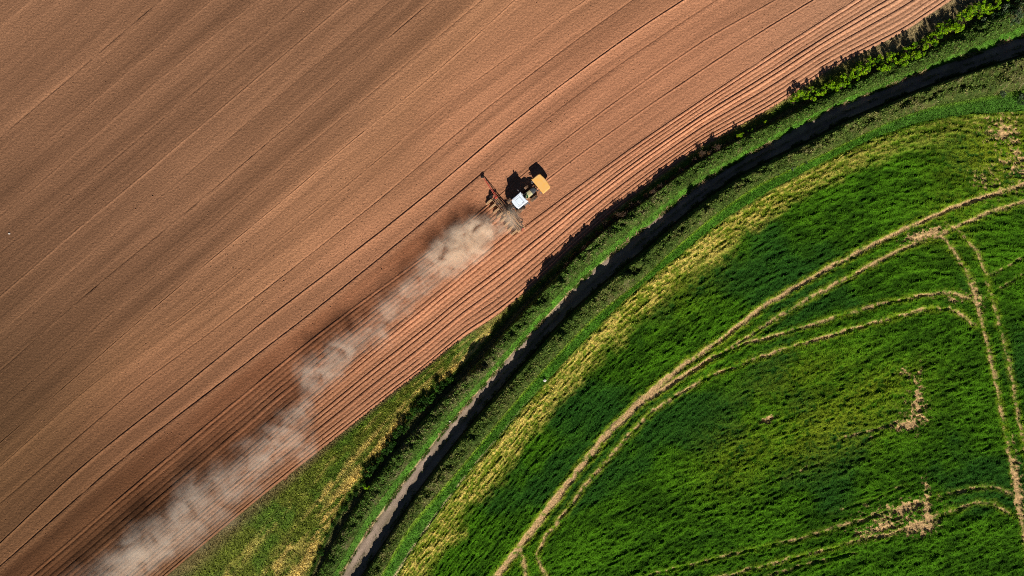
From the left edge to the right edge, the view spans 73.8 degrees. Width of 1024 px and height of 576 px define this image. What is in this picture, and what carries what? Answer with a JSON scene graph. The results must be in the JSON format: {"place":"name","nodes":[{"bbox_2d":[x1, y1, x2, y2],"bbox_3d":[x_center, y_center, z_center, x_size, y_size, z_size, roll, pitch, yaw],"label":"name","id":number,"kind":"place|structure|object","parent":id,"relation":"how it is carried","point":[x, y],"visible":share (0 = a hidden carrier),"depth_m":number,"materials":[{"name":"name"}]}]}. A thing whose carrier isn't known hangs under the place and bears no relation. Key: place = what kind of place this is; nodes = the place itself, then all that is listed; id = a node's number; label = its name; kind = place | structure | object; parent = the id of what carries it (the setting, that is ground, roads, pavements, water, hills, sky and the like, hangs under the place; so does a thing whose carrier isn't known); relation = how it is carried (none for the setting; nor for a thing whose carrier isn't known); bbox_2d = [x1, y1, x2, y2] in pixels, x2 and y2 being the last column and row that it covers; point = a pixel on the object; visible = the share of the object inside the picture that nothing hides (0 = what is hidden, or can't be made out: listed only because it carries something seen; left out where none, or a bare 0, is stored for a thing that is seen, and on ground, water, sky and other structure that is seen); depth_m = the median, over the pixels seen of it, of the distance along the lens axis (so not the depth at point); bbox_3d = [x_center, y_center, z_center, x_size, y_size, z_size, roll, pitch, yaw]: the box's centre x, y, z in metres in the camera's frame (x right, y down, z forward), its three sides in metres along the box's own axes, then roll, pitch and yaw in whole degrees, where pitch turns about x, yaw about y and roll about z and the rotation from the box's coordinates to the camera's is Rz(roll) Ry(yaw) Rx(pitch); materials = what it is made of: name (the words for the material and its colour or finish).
{"place":"outdoors","nodes":[
{"label":"outdoors","id":0,"kind":"place"},
{"bbox_2d":[0,0,950,575],"bbox_3d":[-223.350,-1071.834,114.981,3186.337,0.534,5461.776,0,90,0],"label":"ploughed field","id":1,"kind":"structure","parent":0,"point":[212,404],"depth_m":114.99,"materials":[{"name":"red soil"}]},
{"bbox_2d":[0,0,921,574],"bbox_3d":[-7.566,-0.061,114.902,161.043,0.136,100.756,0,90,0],"label":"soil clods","id":2,"kind":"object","parent":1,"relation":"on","point":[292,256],"visible":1,"depth_m":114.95,"materials":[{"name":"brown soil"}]},
{"bbox_2d":[481,176,524,234],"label":"planter","id":3,"kind":"object","parent":1,"relation":"on","point":[501,204],"visible":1,"depth_m":114.18,"materials":[{"name":"paint"}]},
{"bbox_2d":[506,185,537,214],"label":"tractor","id":4,"kind":"object","parent":1,"relation":"on","point":[519,202],"visible":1,"depth_m":113.19,"materials":[{"name":"grey metal"}]},
{"bbox_2d":[531,174,549,193],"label":"front hopper","id":5,"kind":"object","parent":4,"relation":"attached to","point":[541,183],"visible":1,"depth_m":113.20,"materials":[{"name":"orange paint"}]},
{"bbox_2d":[167,0,1023,575],"bbox_3d":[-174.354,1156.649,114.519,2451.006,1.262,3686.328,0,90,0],"label":"verge","id":6,"kind":"structure","parent":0,"point":[473,336],"depth_m":114.83,"materials":[{"name":"green plant"}]},
{"bbox_2d":[316,548,324,555],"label":"shrub","id":7,"kind":"object","parent":6,"relation":"on","point":[321,551],"visible":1,"depth_m":114.25,"materials":[{"name":"green plant"}]},
{"bbox_2d":[341,505,347,510],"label":"shrub","id":8,"kind":"object","parent":6,"relation":"on","point":[344,508],"visible":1,"depth_m":114.13,"materials":[{"name":"green plant"}]},
{"bbox_2d":[361,467,373,476],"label":"shrub","id":9,"kind":"object","parent":6,"relation":"on","point":[367,474],"visible":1,"depth_m":113.84,"materials":[{"name":"green plant"}]},
{"bbox_2d":[367,459,379,472],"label":"shrub","id":10,"kind":"object","parent":6,"relation":"on","point":[374,468],"visible":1,"depth_m":114.02,"materials":[{"name":"green plant"}]},
{"bbox_2d":[376,455,383,462],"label":"shrub","id":11,"kind":"object","parent":6,"relation":"on","point":[379,460],"visible":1,"depth_m":114.09,"materials":[{"name":"green plant"}]},
{"bbox_2d":[381,447,390,455],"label":"shrub","id":12,"kind":"object","parent":6,"relation":"on","point":[386,450],"visible":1,"depth_m":114.16,"materials":[{"name":"green plant"}]},
{"bbox_2d":[385,438,396,451],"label":"shrub","id":13,"kind":"object","parent":6,"relation":"on","point":[392,444],"visible":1,"depth_m":113.92,"materials":[{"name":"green plant"}]},
{"bbox_2d":[392,430,400,438],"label":"shrub","id":14,"kind":"object","parent":6,"relation":"on","point":[395,433],"visible":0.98,"depth_m":114.13,"materials":[{"name":"green plant"}]},
{"bbox_2d":[396,423,409,434],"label":"shrub","id":15,"kind":"object","parent":6,"relation":"on","point":[399,427],"visible":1,"depth_m":113.58,"materials":[{"name":"green plant"}]},
{"bbox_2d":[405,414,412,421],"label":"shrub","id":16,"kind":"object","parent":6,"relation":"on","point":[409,416],"visible":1,"depth_m":114.28,"materials":[{"name":"green plant"}]},
{"bbox_2d":[410,407,416,415],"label":"shrub","id":17,"kind":"object","parent":6,"relation":"on","point":[413,412],"visible":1,"depth_m":114.05,"materials":[{"name":"green plant"}]},
{"bbox_2d":[414,402,425,412],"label":"shrub","id":18,"kind":"object","parent":6,"relation":"on","point":[419,410],"visible":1,"depth_m":113.60,"materials":[{"name":"green plant"}]},
{"bbox_2d":[419,394,432,406],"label":"shrub","id":19,"kind":"object","parent":6,"relation":"on","point":[426,399],"visible":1,"depth_m":113.78,"materials":[{"name":"green plant"}]},
{"bbox_2d":[429,392,435,401],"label":"shrub","id":20,"kind":"object","parent":6,"relation":"on","point":[432,395],"visible":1,"depth_m":113.85,"materials":[{"name":"green plant"}]},
{"bbox_2d":[435,381,445,393],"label":"shrub","id":21,"kind":"object","parent":6,"relation":"on","point":[437,386],"visible":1,"depth_m":113.71,"materials":[{"name":"green plant"}]},
{"bbox_2d":[446,376,455,383],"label":"shrub","id":22,"kind":"object","parent":6,"relation":"on","point":[450,380],"visible":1,"depth_m":114.03,"materials":[{"name":"green plant"}]},
{"bbox_2d":[602,221,608,228],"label":"twiggy shrub","id":23,"kind":"object","parent":6,"relation":"on","point":[605,225],"visible":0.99,"depth_m":113.71,"materials":[{"name":"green plant"}]},
{"bbox_2d":[614,211,623,218],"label":"twiggy shrub","id":24,"kind":"object","parent":6,"relation":"on","point":[617,214],"visible":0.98,"depth_m":113.46,"materials":[{"name":"brown plant"}]},
{"bbox_2d":[316,0,1023,575],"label":"hedge","id":25,"kind":"object","parent":6,"relation":"on","point":[440,412],"visible":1,"depth_m":113.02,"materials":[{"name":"green plant"}]},
{"bbox_2d":[363,56,1023,575],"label":"hedge","id":26,"kind":"object","parent":6,"relation":"on","point":[999,78],"visible":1,"depth_m":112.69,"materials":[{"name":"green plant"}]},
{"bbox_2d":[699,150,705,158],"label":"twiggy shrub","id":27,"kind":"object","parent":6,"relation":"on","point":[700,155],"visible":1,"depth_m":113.69,"materials":[{"name":"brown plant"}]},
{"bbox_2d":[712,144,721,150],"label":"twiggy shrub","id":28,"kind":"object","parent":6,"relation":"on","point":[717,147],"visible":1,"depth_m":113.32,"materials":[{"name":"brown plant"}]},
{"bbox_2d":[826,79,834,88],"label":"bush","id":29,"kind":"object","parent":6,"relation":"on","point":[830,83],"visible":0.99,"depth_m":113.00,"materials":[{"name":"green plant"}]},
{"bbox_2d":[835,82,845,91],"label":"bush","id":30,"kind":"object","parent":6,"relation":"on","point":[841,85],"visible":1,"depth_m":112.33,"materials":[{"name":"green plant"}]},
{"bbox_2d":[838,73,847,81],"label":"bush","id":31,"kind":"object","parent":6,"relation":"on","point":[844,77],"visible":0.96,"depth_m":113.24,"materials":[{"name":"green plant"}]},
{"bbox_2d":[847,71,854,80],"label":"bush","id":32,"kind":"object","parent":6,"relation":"on","point":[853,75],"visible":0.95,"depth_m":112.96,"materials":[{"name":"green plant"}]},
{"bbox_2d":[850,68,859,74],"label":"bush","id":33,"kind":"object","parent":6,"relation":"on","point":[854,70],"visible":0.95,"depth_m":113.32,"materials":[{"name":"green plant"}]},
{"bbox_2d":[862,65,870,73],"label":"bush","id":34,"kind":"object","parent":6,"relation":"on","point":[866,69],"visible":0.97,"depth_m":113.04,"materials":[{"name":"green plant"}]},
{"bbox_2d":[875,54,882,62],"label":"bush","id":35,"kind":"object","parent":6,"relation":"on","point":[878,60],"visible":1,"depth_m":113.55,"materials":[{"name":"green plant"}]},
{"bbox_2d":[886,52,894,60],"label":"bush","id":36,"kind":"object","parent":6,"relation":"on","point":[890,55],"visible":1,"depth_m":113.43,"materials":[{"name":"green plant"}]},
{"bbox_2d":[888,57,897,66],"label":"bush","id":37,"kind":"object","parent":6,"relation":"on","point":[893,64],"visible":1,"depth_m":113.19,"materials":[{"name":"green plant"}]},
{"bbox_2d":[895,59,906,66],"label":"bush","id":38,"kind":"object","parent":6,"relation":"on","point":[899,62],"visible":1,"depth_m":112.70,"materials":[{"name":"green plant"}]},
{"bbox_2d":[899,53,909,62],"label":"bush","id":39,"kind":"object","parent":6,"relation":"on","point":[904,56],"visible":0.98,"depth_m":112.68,"materials":[{"name":"green plant"}]},
{"bbox_2d":[902,46,911,53],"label":"bush","id":40,"kind":"object","parent":6,"relation":"on","point":[906,48],"visible":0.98,"depth_m":113.24,"materials":[{"name":"green plant"}]},
{"bbox_2d":[907,41,917,50],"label":"bush","id":41,"kind":"object","parent":6,"relation":"on","point":[913,44],"visible":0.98,"depth_m":113.00,"materials":[{"name":"green plant"}]},
{"bbox_2d":[911,51,921,59],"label":"bush","id":42,"kind":"object","parent":6,"relation":"on","point":[915,54],"visible":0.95,"depth_m":112.56,"materials":[{"name":"green plant"}]},
{"bbox_2d":[926,39,937,46],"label":"bush","id":43,"kind":"object","parent":6,"relation":"on","point":[934,44],"visible":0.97,"depth_m":112.92,"materials":[{"name":"green plant"}]},
{"bbox_2d":[931,31,943,39],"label":"bush","id":44,"kind":"object","parent":6,"relation":"on","point":[937,34],"visible":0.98,"depth_m":112.92,"materials":[{"name":"green plant"}]},
{"bbox_2d":[943,25,949,34],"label":"bush","id":45,"kind":"object","parent":6,"relation":"on","point":[946,29],"visible":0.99,"depth_m":113.23,"materials":[{"name":"green plant"}]},
{"bbox_2d":[948,23,959,32],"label":"bush","id":46,"kind":"object","parent":6,"relation":"on","point":[955,24],"visible":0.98,"depth_m":112.70,"materials":[{"name":"green plant"}]},
{"bbox_2d":[954,23,963,32],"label":"bush","id":47,"kind":"object","parent":6,"relation":"on","point":[961,27],"visible":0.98,"depth_m":112.66,"materials":[{"name":"green plant"}]},
{"bbox_2d":[956,12,963,18],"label":"bush","id":48,"kind":"object","parent":6,"relation":"on","point":[958,15],"visible":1,"depth_m":113.65,"materials":[{"name":"green plant"}]},
{"bbox_2d":[962,5,973,14],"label":"bush","id":49,"kind":"object","parent":6,"relation":"on","point":[967,8],"visible":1,"depth_m":113.07,"materials":[{"name":"green plant"}]},
{"bbox_2d":[963,13,973,20],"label":"bush","id":50,"kind":"object","parent":6,"relation":"on","point":[967,18],"visible":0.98,"depth_m":113.51,"materials":[{"name":"green plant"}]},
{"bbox_2d":[966,7,976,17],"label":"bush","id":51,"kind":"object","parent":6,"relation":"on","point":[974,10],"visible":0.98,"depth_m":112.78,"materials":[{"name":"green plant"}]},
{"bbox_2d":[976,0,985,9],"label":"bush","id":52,"kind":"object","parent":6,"relation":"on","point":[984,1],"visible":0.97,"depth_m":112.96,"materials":[{"name":"green plant"}]},
{"bbox_2d":[978,2,989,10],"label":"bush","id":53,"kind":"object","parent":6,"relation":"on","point":[985,8],"visible":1,"depth_m":113.24,"materials":[{"name":"green plant"}]},
{"bbox_2d":[985,8,993,15],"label":"bush","id":54,"kind":"object","parent":6,"relation":"on","point":[988,13],"visible":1,"depth_m":113.57,"materials":[{"name":"green plant"}]},
{"bbox_2d":[990,12,1003,22],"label":"scrub bush","id":55,"kind":"object","parent":6,"relation":"on","point":[996,14],"visible":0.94,"depth_m":113.10,"materials":[{"name":"green plant"}]},
{"bbox_2d":[996,1,1012,12],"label":"scrub bush","id":56,"kind":"object","parent":6,"relation":"on","point":[1004,6],"visible":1,"depth_m":113.11,"materials":[{"name":"green plant"}]},
{"bbox_2d":[1000,90,1009,97],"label":"scrub bush","id":57,"kind":"object","parent":6,"relation":"on","point":[1002,93],"visible":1,"depth_m":113.47,"materials":[{"name":"green plant"}]},
{"bbox_2d":[1010,7,1023,25],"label":"scrub bush","id":58,"kind":"object","parent":6,"relation":"on","point":[1018,14],"visible":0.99,"depth_m":112.38,"materials":[{"name":"green plant"}]},
{"bbox_2d":[1017,92,1023,104],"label":"scrub bush","id":59,"kind":"object","parent":6,"relation":"on","point":[1020,96],"visible":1,"depth_m":113.43,"materials":[{"name":"green plant"}]},
{"bbox_2d":[341,38,1023,575],"bbox_3d":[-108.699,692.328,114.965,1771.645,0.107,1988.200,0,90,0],"label":"lane","id":60,"kind":"structure","parent":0,"point":[383,526],"depth_m":114.96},
{"bbox_2d":[397,111,1023,575],"bbox_3d":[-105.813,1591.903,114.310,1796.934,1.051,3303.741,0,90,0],"label":"crop field","id":61,"kind":"structure","parent":0,"point":[669,383],"depth_m":114.31,"materials":[{"name":"green plant"}]}
]}

